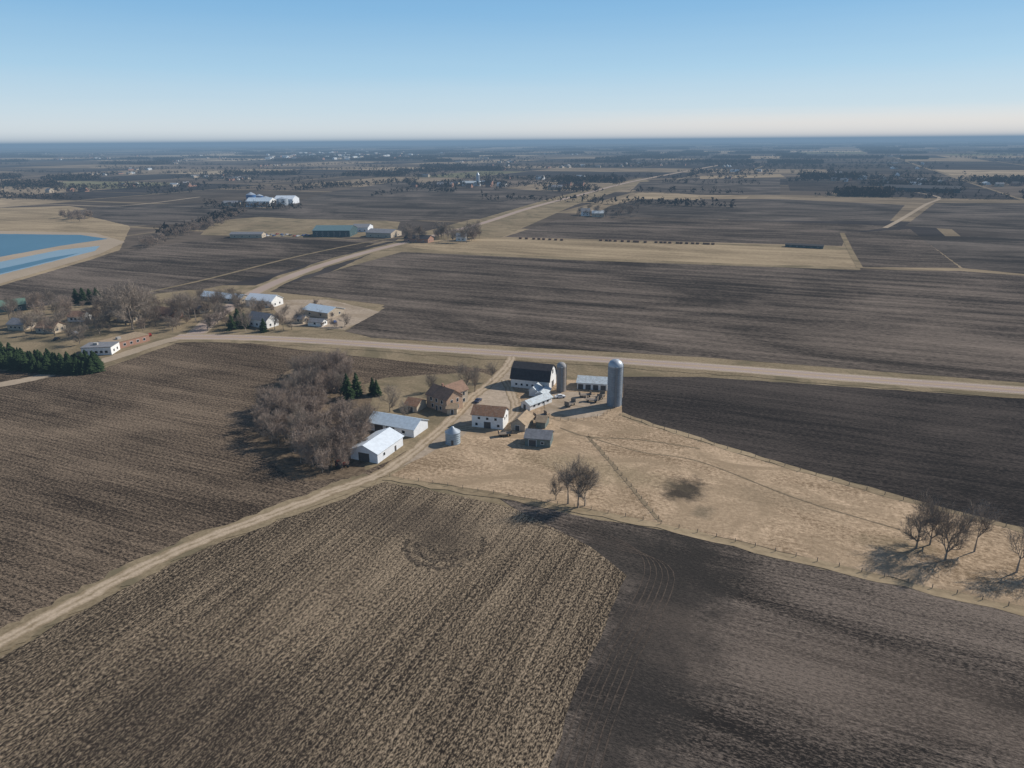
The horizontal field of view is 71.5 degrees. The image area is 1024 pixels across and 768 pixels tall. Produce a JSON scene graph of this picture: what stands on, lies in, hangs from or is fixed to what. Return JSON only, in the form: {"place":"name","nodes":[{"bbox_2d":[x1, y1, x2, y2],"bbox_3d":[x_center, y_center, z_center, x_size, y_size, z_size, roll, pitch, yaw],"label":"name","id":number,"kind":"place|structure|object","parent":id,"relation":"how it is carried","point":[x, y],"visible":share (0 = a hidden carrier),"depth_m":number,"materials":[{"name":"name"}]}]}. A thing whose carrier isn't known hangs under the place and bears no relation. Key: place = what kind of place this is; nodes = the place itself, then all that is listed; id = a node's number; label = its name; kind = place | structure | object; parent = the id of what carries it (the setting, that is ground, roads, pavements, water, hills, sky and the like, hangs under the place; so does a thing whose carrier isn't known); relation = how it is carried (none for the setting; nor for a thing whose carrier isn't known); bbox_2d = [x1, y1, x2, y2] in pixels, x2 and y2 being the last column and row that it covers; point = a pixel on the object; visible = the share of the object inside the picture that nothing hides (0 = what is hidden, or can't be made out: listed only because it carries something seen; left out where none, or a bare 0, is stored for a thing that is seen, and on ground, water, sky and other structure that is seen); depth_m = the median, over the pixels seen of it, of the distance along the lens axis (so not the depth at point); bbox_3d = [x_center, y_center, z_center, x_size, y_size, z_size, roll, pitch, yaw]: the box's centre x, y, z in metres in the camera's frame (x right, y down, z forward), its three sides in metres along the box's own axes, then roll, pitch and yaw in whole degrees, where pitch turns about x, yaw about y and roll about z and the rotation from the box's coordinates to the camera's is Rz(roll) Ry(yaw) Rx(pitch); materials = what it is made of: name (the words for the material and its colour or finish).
{"place":"outdoors","nodes":[
{"label":"outdoors","id":0,"kind":"place"},
{"bbox_2d":[0,246,98,274],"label":"pond water","id":1,"kind":"structure","parent":0,"point":[26,259],"depth_m":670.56,"materials":[{"name":"liquid"}]},
{"bbox_2d":[0,234,105,256],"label":"pond water","id":2,"kind":"structure","parent":0,"point":[10,244],"depth_m":775.28,"materials":[{"name":"liquid"}]},
{"bbox_2d":[0,231,123,283],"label":"pond bank","id":3,"kind":"structure","parent":0,"point":[106,244],"depth_m":696.21,"materials":[{"name":"soil"}]},
{"bbox_2d":[0,206,129,285],"bbox_3d":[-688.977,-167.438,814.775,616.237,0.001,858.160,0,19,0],"label":"grass flat","id":4,"kind":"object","parent":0,"point":[40,219],"depth_m":937.49,"materials":[{"name":"plant"}]},
{"bbox_2d":[0,334,216,386],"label":"village road","id":5,"kind":"structure","parent":0,"point":[103,360],"depth_m":353.09,"materials":[{"name":"gravel"}]},
{"bbox_2d":[73,203,267,225],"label":"tilled field","id":6,"kind":"structure","parent":0,"point":[143,214],"depth_m":1084.18,"materials":[{"name":"soil"}]},
{"bbox_2d":[0,473,376,651],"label":"track verge","id":7,"kind":"structure","parent":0,"point":[8,627],"depth_m":178.69,"materials":[{"name":"beige plant"}]},
{"bbox_2d":[0,237,381,303],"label":"tilled field","id":8,"kind":"structure","parent":0,"point":[156,267],"depth_m":615.36,"materials":[{"name":"soil"}]},
{"bbox_2d":[229,232,265,237],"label":"long shed","id":9,"kind":"structure","parent":8,"relation":"on","point":[247,234],"depth_m":791.23,"materials":[{"name":"beige"}]},
{"bbox_2d":[0,290,383,365],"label":"village ground","id":10,"kind":"structure","parent":0,"point":[28,340],"depth_m":401.63,"materials":[{"name":"beige plant"}]},
{"bbox_2d":[0,298,26,312],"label":"green shed","id":11,"kind":"structure","parent":10,"relation":"on","point":[21,303],"depth_m":452.51,"materials":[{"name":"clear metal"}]},
{"bbox_2d":[0,341,105,375],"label":"evergreen windbreak","id":12,"kind":"object","parent":10,"relation":"on","point":[13,359],"visible":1,"depth_m":329.20,"materials":[{"name":"plant"}]},
{"bbox_2d":[40,311,66,335],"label":"bare tree","id":13,"kind":"object","parent":10,"relation":"on","point":[51,322],"visible":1,"depth_m":389.07,"materials":[{"name":"brown plant"}]},
{"bbox_2d":[80,341,119,354],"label":"workshop","id":14,"kind":"structure","parent":10,"relation":"on","point":[104,348],"depth_m":355.77,"materials":[{"name":"white"}]},
{"bbox_2d":[96,283,139,324],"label":"bare tree","id":15,"kind":"object","parent":10,"relation":"on","point":[132,301],"visible":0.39,"depth_m":409.53,"materials":[{"name":"brown plant"}]},
{"bbox_2d":[97,332,149,348],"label":"brick store","id":16,"kind":"structure","parent":10,"relation":"on","point":[129,339],"depth_m":373.14,"materials":[{"name":"brick"}]},
{"bbox_2d":[93,279,154,329],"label":"bare tree","id":17,"kind":"object","parent":10,"relation":"on","point":[117,303],"visible":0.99,"depth_m":394.73,"materials":[{"name":"brown plant"}]},
{"bbox_2d":[1,284,286,330],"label":"village trees","id":18,"kind":"object","parent":10,"relation":"on","point":[31,299],"visible":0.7,"depth_m":419.47,"materials":[{"name":"brown plant"}]},
{"bbox_2d":[34,297,337,330],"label":"village shrubs","id":19,"kind":"object","parent":10,"relation":"on","point":[186,318],"visible":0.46,"depth_m":421.68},
{"bbox_2d":[172,290,203,321],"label":"bare tree","id":20,"kind":"object","parent":10,"relation":"on","point":[190,300],"visible":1,"depth_m":415.51,"materials":[{"name":"brown plant"}]},
{"bbox_2d":[244,293,282,307],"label":"white barn","id":21,"kind":"structure","parent":10,"relation":"on","point":[276,300],"depth_m":459.07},
{"bbox_2d":[302,303,344,318],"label":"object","id":22,"kind":"structure","parent":10,"relation":"on","point":[312,310],"depth_m":430.74,"materials":[{"name":"beige"}]},
{"bbox_2d":[0,342,496,627],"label":"tilled field","id":23,"kind":"structure","parent":0,"point":[110,468],"depth_m":236.70,"materials":[{"name":"soil"}]},
{"bbox_2d":[248,357,375,481],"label":"leaf litter","id":24,"kind":"object","parent":23,"relation":"on","point":[284,458],"visible":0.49,"depth_m":242.28,"materials":[{"name":"plant"}]},
{"bbox_2d":[0,356,516,647],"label":"farm track","id":25,"kind":"structure","parent":0,"point":[80,599],"depth_m":194.63,"materials":[{"name":"gravel"}]},
{"bbox_2d":[139,237,400,293],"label":"road","id":26,"kind":"structure","parent":0,"point":[261,265],"depth_m":607.20,"materials":[{"name":"beige soil"}]},
{"bbox_2d":[201,217,399,237],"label":"hay field","id":27,"kind":"structure","parent":0,"point":[271,225],"depth_m":906.04,"materials":[{"name":"beige plant"}]},
{"bbox_2d":[312,225,356,236],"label":"warehouse","id":28,"kind":"structure","parent":27,"relation":"on","point":[334,230],"depth_m":794.35,"materials":[{"name":"teal metal"}]},
{"bbox_2d":[365,228,401,237],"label":"warehouse","id":29,"kind":"structure","parent":27,"relation":"on","point":[381,233],"depth_m":788.52,"materials":[{"name":"beige"}]},
{"bbox_2d":[0,482,626,767],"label":"stubble field","id":30,"kind":"structure","parent":0,"point":[345,633],"depth_m":147.37,"materials":[{"name":"plant"}]},
{"bbox_2d":[400,539,462,570],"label":"turning tracks","id":31,"kind":"object","parent":30,"relation":"on","point":[407,553],"visible":1,"depth_m":177.86,"materials":[{"name":"soil"}]},
{"bbox_2d":[412,541,473,562],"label":"turning tracks","id":32,"kind":"object","parent":30,"relation":"on","point":[416,544],"visible":1,"depth_m":181.13,"materials":[{"name":"soil"}]},
{"bbox_2d":[274,300,378,329],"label":"gravel yard","id":33,"kind":"structure","parent":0,"point":[359,314],"depth_m":440.73,"materials":[{"name":"gravel"}]},
{"bbox_2d":[247,181,558,220],"bbox_3d":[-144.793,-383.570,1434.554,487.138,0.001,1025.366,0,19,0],"label":"tilled field","id":34,"kind":"structure","parent":0,"point":[362,203],"depth_m":1203.37,"materials":[{"name":"soil"}]},
{"bbox_2d":[364,372,490,469],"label":"lawn","id":35,"kind":"structure","parent":0,"point":[413,386],"depth_m":294.94,"materials":[{"name":"beige plant"}]},
{"bbox_2d":[338,373,354,399],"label":"spruce tree","id":36,"kind":"object","parent":35,"relation":"on","point":[347,390],"visible":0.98,"depth_m":288.74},
{"bbox_2d":[351,373,363,397],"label":"spruce tree","id":37,"kind":"object","parent":35,"relation":"on","point":[356,387],"visible":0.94,"depth_m":293.52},
{"bbox_2d":[350,427,403,463],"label":"machine shed","id":38,"kind":"structure","parent":35,"relation":"on","point":[378,446],"depth_m":236.99,"materials":[{"name":"white metal"}]},
{"bbox_2d":[376,383,402,411],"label":"bare tree","id":39,"kind":"object","parent":35,"relation":"on","point":[391,399],"visible":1,"depth_m":276.51,"materials":[{"name":"brown plant"}]},
{"bbox_2d":[368,411,427,437],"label":"machine shed","id":40,"kind":"structure","parent":35,"relation":"on","point":[408,426],"depth_m":257.34,"materials":[{"name":"white metal"}]},
{"bbox_2d":[404,397,426,412],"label":"garage","id":41,"kind":"structure","parent":35,"relation":"on","point":[417,405],"depth_m":278.17,"materials":[{"name":"beige"}]},
{"bbox_2d":[425,383,462,413],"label":"farmhouse","id":42,"kind":"object","parent":35,"relation":"on","point":[440,398],"visible":0.91,"depth_m":278.27,"materials":[{"name":"brick"}]},
{"bbox_2d":[444,380,468,402],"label":"farmhouse","id":43,"kind":"object","parent":35,"relation":"on","point":[460,386],"visible":0.4,"depth_m":285.11,"materials":[{"name":"beige"}]},
{"bbox_2d":[176,165,715,333],"bbox_3d":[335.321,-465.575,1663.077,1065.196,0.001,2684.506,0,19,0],"label":"road verge","id":44,"kind":"structure","parent":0,"point":[189,328],"depth_m":599.83,"materials":[{"name":"beige plant"}]},
{"bbox_2d":[186,165,717,333],"bbox_3d":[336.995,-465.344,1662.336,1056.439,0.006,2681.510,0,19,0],"label":"paved road","id":45,"kind":"structure","parent":0,"point":[199,328],"depth_m":600.00,"materials":[{"name":"asphalt"}]},
{"bbox_2d":[400,368,519,466],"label":"gravel yard","id":46,"kind":"structure","parent":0,"point":[495,395],"depth_m":278.81,"materials":[{"name":"gravel"}]},
{"bbox_2d":[445,426,460,445],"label":"grain bin","id":47,"kind":"object","parent":46,"relation":"on","point":[452,435],"visible":1,"depth_m":246.44,"materials":[{"name":"metal"}]},
{"bbox_2d":[470,404,509,429],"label":"white granary","id":48,"kind":"structure","parent":46,"relation":"on","point":[489,416],"depth_m":260.85,"materials":[{"name":"paint"}]},
{"bbox_2d":[444,379,520,432],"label":"gravel driveway","id":49,"kind":"structure","parent":0,"point":[514,400],"depth_m":283.52,"materials":[{"name":"gravel"}]},
{"bbox_2d":[0,178,1022,656],"bbox_3d":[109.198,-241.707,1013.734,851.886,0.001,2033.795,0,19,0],"label":"dry grass verge","id":50,"kind":"structure","parent":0,"point":[504,226],"depth_m":353.28,"materials":[{"name":"plant"}]},
{"bbox_2d":[389,473,1011,605],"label":"wire fence","id":51,"kind":"object","parent":50,"relation":"on","point":[755,545],"visible":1,"depth_m":181.59,"materials":[{"name":"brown wood"}]},
{"bbox_2d":[0,139,1023,307],"bbox_3d":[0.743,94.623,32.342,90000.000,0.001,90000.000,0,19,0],"label":"ground","id":52,"kind":"structure","parent":0,"point":[948,232],"depth_m":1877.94,"materials":[{"name":"soil"}]},
{"bbox_2d":[137,207,246,247],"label":"roadside brush","id":53,"kind":"object","parent":52,"relation":"on","point":[152,239],"visible":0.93,"depth_m":823.21,"materials":[{"name":"plant"}]},
{"bbox_2d":[246,197,276,206],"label":"elevator shed","id":54,"kind":"structure","parent":52,"relation":"on","point":[249,200],"depth_m":1174.68,"materials":[{"name":"white"}]},
{"bbox_2d":[248,347,378,471],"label":"bare tree grove","id":55,"kind":"object","parent":52,"relation":"on","point":[317,377],"visible":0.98,"depth_m":258.10,"materials":[{"name":"brown plant"}]},
{"bbox_2d":[57,201,640,242],"bbox_3d":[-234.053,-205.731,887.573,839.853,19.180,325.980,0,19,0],"label":"bare tree clump","id":56,"kind":"object","parent":52,"relation":"on","point":[471,232],"visible":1,"depth_m":784.37,"materials":[{"name":"brown plant"}]},
{"bbox_2d":[0,141,1023,235],"bbox_3d":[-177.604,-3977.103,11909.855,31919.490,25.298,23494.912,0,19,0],"label":"distant trees","id":57,"kind":"object","parent":52,"relation":"on","point":[886,191],"visible":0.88,"depth_m":2552.12,"materials":[{"name":"plant"}]},
{"bbox_2d":[45,147,1022,192],"bbox_3d":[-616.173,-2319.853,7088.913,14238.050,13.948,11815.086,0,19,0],"label":"distant farm buildings","id":58,"kind":"structure","parent":52,"relation":"on","point":[468,185],"depth_m":2301.78,"materials":[{"name":"white"}]},
{"bbox_2d":[519,392,552,410],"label":"poultry shed","id":59,"kind":"structure","parent":52,"relation":"on","point":[535,402],"depth_m":280.93,"materials":[{"name":"white"}]},
{"bbox_2d":[524,428,554,447],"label":"weathered shed","id":60,"kind":"structure","parent":52,"relation":"on","point":[538,437],"depth_m":245.13,"materials":[{"name":"grey"}]},
{"bbox_2d":[556,362,566,391],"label":"concrete silo","id":61,"kind":"object","parent":52,"relation":"on","point":[561,378],"visible":1,"depth_m":296.29,"materials":[{"name":"concrete"}]},
{"bbox_2d":[576,375,607,390],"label":"cattle shed","id":62,"kind":"structure","parent":52,"relation":"on","point":[591,382],"depth_m":300.98,"materials":[{"name":"white"}]},
{"bbox_2d":[884,184,961,192],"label":"farm shed","id":63,"kind":"structure","parent":52,"relation":"on","point":[924,187],"depth_m":1386.21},
{"bbox_2d":[0,139,1023,151],"bbox_3d":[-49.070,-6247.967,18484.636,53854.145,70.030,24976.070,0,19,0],"label":"hills","id":64,"kind":"structure","parent":0,"point":[574,145],"depth_m":17044.75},
{"bbox_2d":[0,0,1023,146],"label":"sky","id":65,"kind":"structure","parent":0,"point":[73,72],"materials":[{"name":"blue"}]},
{"bbox_2d":[171,334,1023,394],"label":"paved road","id":66,"kind":"structure","parent":0,"point":[1007,389],"depth_m":338.35,"materials":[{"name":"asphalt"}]},
{"bbox_2d":[171,332,1023,398],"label":"road verge","id":67,"kind":"structure","parent":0,"point":[926,389],"depth_m":337.83,"materials":[{"name":"beige plant"}]},
{"bbox_2d":[587,437,660,521],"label":"cow path","id":68,"kind":"structure","parent":0,"point":[644,503],"depth_m":220.36,"materials":[{"name":"soil"}]},
{"bbox_2d":[403,238,855,266],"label":"hay field","id":69,"kind":"structure","parent":0,"point":[728,254],"depth_m":674.21,"materials":[{"name":"plant"}]},
{"bbox_2d":[404,235,433,242],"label":"farm shed","id":70,"kind":"structure","parent":69,"relation":"on","point":[426,238],"depth_m":745.51,"materials":[{"name":"red brick"}]},
{"bbox_2d":[519,237,714,244],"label":"hay bale row","id":71,"kind":"object","parent":69,"relation":"on","point":[628,241],"visible":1,"depth_m":732.24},
{"bbox_2d":[785,243,823,248],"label":"long shed","id":72,"kind":"structure","parent":69,"relation":"on","point":[814,246],"depth_m":687.01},
{"bbox_2d":[270,252,1023,382],"bbox_3d":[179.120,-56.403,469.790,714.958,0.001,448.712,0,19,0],"label":"tilled field","id":73,"kind":"structure","parent":0,"point":[962,324],"depth_m":440.98,"materials":[{"name":"soil"}]},
{"bbox_2d":[636,194,699,199],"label":"hay field","id":74,"kind":"structure","parent":0,"point":[651,196],"depth_m":1318.36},
{"bbox_2d":[506,219,895,245],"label":"tilled field","id":75,"kind":"structure","parent":0,"point":[726,231],"depth_m":822.64,"materials":[{"name":"soil"}]},
{"bbox_2d":[383,475,1023,615],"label":"grass verge","id":76,"kind":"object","parent":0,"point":[942,593],"depth_m":184.11,"materials":[{"name":"plant"}]},
{"bbox_2d":[633,178,779,194],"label":"tilled field","id":77,"kind":"structure","parent":0,"point":[768,186],"depth_m":1579.82,"materials":[{"name":"soil"}]},
{"bbox_2d":[392,379,1023,605],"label":"farmyard grass","id":78,"kind":"structure","parent":0,"point":[693,495],"depth_m":210.31,"materials":[{"name":"plant"}]},
{"bbox_2d":[509,410,534,431],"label":"wooden shed","id":79,"kind":"structure","parent":78,"relation":"on","point":[523,421],"depth_m":259.25,"materials":[{"name":"beige"}]},
{"bbox_2d":[510,361,556,388],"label":"barn","id":80,"kind":"structure","parent":78,"relation":"on","point":[528,375],"depth_m":302.45,"materials":[{"name":"white"}]},
{"bbox_2d":[535,415,550,428],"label":"wooden shed","id":81,"kind":"structure","parent":78,"relation":"on","point":[541,421],"depth_m":261.00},
{"bbox_2d":[552,460,589,503],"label":"bare tree","id":82,"kind":"object","parent":78,"relation":"on","point":[566,475],"visible":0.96,"depth_m":201.79,"materials":[{"name":"brown plant"}]},
{"bbox_2d":[545,392,612,419],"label":"barnyard","id":83,"kind":"structure","parent":78,"relation":"on","point":[582,408],"depth_m":281.27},
{"bbox_2d":[607,359,623,406],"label":"concrete silo","id":84,"kind":"object","parent":83,"relation":"on","point":[615,382],"visible":1,"depth_m":278.37,"materials":[{"name":"concrete"}]},
{"bbox_2d":[563,455,597,507],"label":"bare tree","id":85,"kind":"object","parent":78,"relation":"on","point":[590,473],"visible":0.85,"depth_m":201.59,"materials":[{"name":"brown plant"}]},
{"bbox_2d":[569,467,601,505],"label":"bare tree","id":86,"kind":"object","parent":78,"relation":"on","point":[580,495],"visible":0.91,"depth_m":201.25,"materials":[{"name":"brown plant"}]},
{"bbox_2d":[897,496,954,548],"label":"bare tree","id":87,"kind":"object","parent":78,"relation":"on","point":[916,521],"visible":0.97,"depth_m":178.60,"materials":[{"name":"brown plant"}]},
{"bbox_2d":[908,488,955,544],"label":"bare tree","id":88,"kind":"object","parent":78,"relation":"on","point":[926,501],"visible":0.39,"depth_m":183.05,"materials":[{"name":"brown plant"}]},
{"bbox_2d":[924,499,981,559],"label":"bare tree","id":89,"kind":"object","parent":78,"relation":"on","point":[959,530],"visible":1,"depth_m":174.62,"materials":[{"name":"brown plant"}]},
{"bbox_2d":[962,496,1010,551],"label":"bare tree","id":90,"kind":"object","parent":78,"relation":"on","point":[984,521],"visible":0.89,"depth_m":178.79,"materials":[{"name":"brown plant"}]},
{"bbox_2d":[1000,522,1023,572],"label":"bare tree","id":91,"kind":"object","parent":78,"relation":"on","point":[1015,543],"visible":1,"depth_m":170.91,"materials":[{"name":"brown plant"}]},
{"bbox_2d":[700,174,783,178],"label":"hay field","id":92,"kind":"structure","parent":0,"point":[757,176],"depth_m":2017.70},
{"bbox_2d":[590,437,899,529],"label":"cow path","id":93,"kind":"structure","parent":0,"point":[759,484],"depth_m":215.22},
{"bbox_2d":[591,199,903,220],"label":"tilled field","id":94,"kind":"structure","parent":0,"point":[776,209],"depth_m":1048.17,"materials":[{"name":"soil"}]},
{"bbox_2d":[501,499,1023,767],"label":"tilled field","id":95,"kind":"structure","parent":0,"point":[747,659],"depth_m":141.20,"materials":[{"name":"soil"}]},
{"bbox_2d":[540,511,644,767],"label":"wheel tracks","id":96,"kind":"object","parent":95,"relation":"on","point":[559,760],"visible":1,"depth_m":145.61,"materials":[{"name":"soil"}]},
{"bbox_2d":[540,514,650,767],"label":"wheel tracks","id":97,"kind":"object","parent":95,"relation":"on","point":[567,762],"visible":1,"depth_m":144.47,"materials":[{"name":"soil"}]},
{"bbox_2d":[537,516,656,767],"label":"wheel tracks","id":98,"kind":"object","parent":95,"relation":"on","point":[575,764],"visible":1,"depth_m":145.72,"materials":[{"name":"soil"}]},
{"bbox_2d":[534,518,662,767],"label":"wheel tracks","id":99,"kind":"object","parent":95,"relation":"on","point":[625,651],"visible":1,"depth_m":145.84,"materials":[{"name":"soil"}]},
{"bbox_2d":[535,521,668,767],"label":"wheel tracks","id":100,"kind":"object","parent":95,"relation":"on","point":[632,653],"visible":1,"depth_m":146.10,"materials":[{"name":"soil"}]},
{"bbox_2d":[531,523,674,767],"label":"wheel tracks","id":101,"kind":"object","parent":95,"relation":"on","point":[640,652],"visible":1,"depth_m":146.80,"materials":[{"name":"soil"}]},
{"bbox_2d":[618,413,1023,532],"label":"grass verge","id":102,"kind":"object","parent":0,"point":[869,489],"depth_m":224.71,"materials":[{"name":"plant"}]},
{"bbox_2d":[622,377,1023,526],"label":"tilled field","id":103,"kind":"structure","parent":0,"point":[962,451],"depth_m":257.56,"materials":[{"name":"soil"}]},
{"bbox_2d":[786,177,861,190],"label":"tilled field","id":104,"kind":"structure","parent":0,"point":[825,184],"depth_m":1628.99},
{"bbox_2d":[840,233,862,267],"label":"gravel road","id":105,"kind":"structure","parent":0,"point":[856,261],"depth_m":662.64,"materials":[{"name":"gravel"}]},
{"bbox_2d":[846,229,958,267],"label":"tilled field","id":106,"kind":"structure","parent":0,"point":[900,248],"depth_m":666.37,"materials":[{"name":"soil"}]},
{"bbox_2d":[883,193,940,227],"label":"gravel road","id":107,"kind":"structure","parent":0,"point":[907,215],"depth_m":991.62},
{"bbox_2d":[905,203,1023,233],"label":"tilled field","id":108,"kind":"structure","parent":0,"point":[1000,217],"depth_m":936.91,"materials":[{"name":"soil"}]},
{"bbox_2d":[919,236,1023,273],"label":"tilled field","id":109,"kind":"structure","parent":0,"point":[997,253],"depth_m":659.05,"materials":[{"name":"soil"}]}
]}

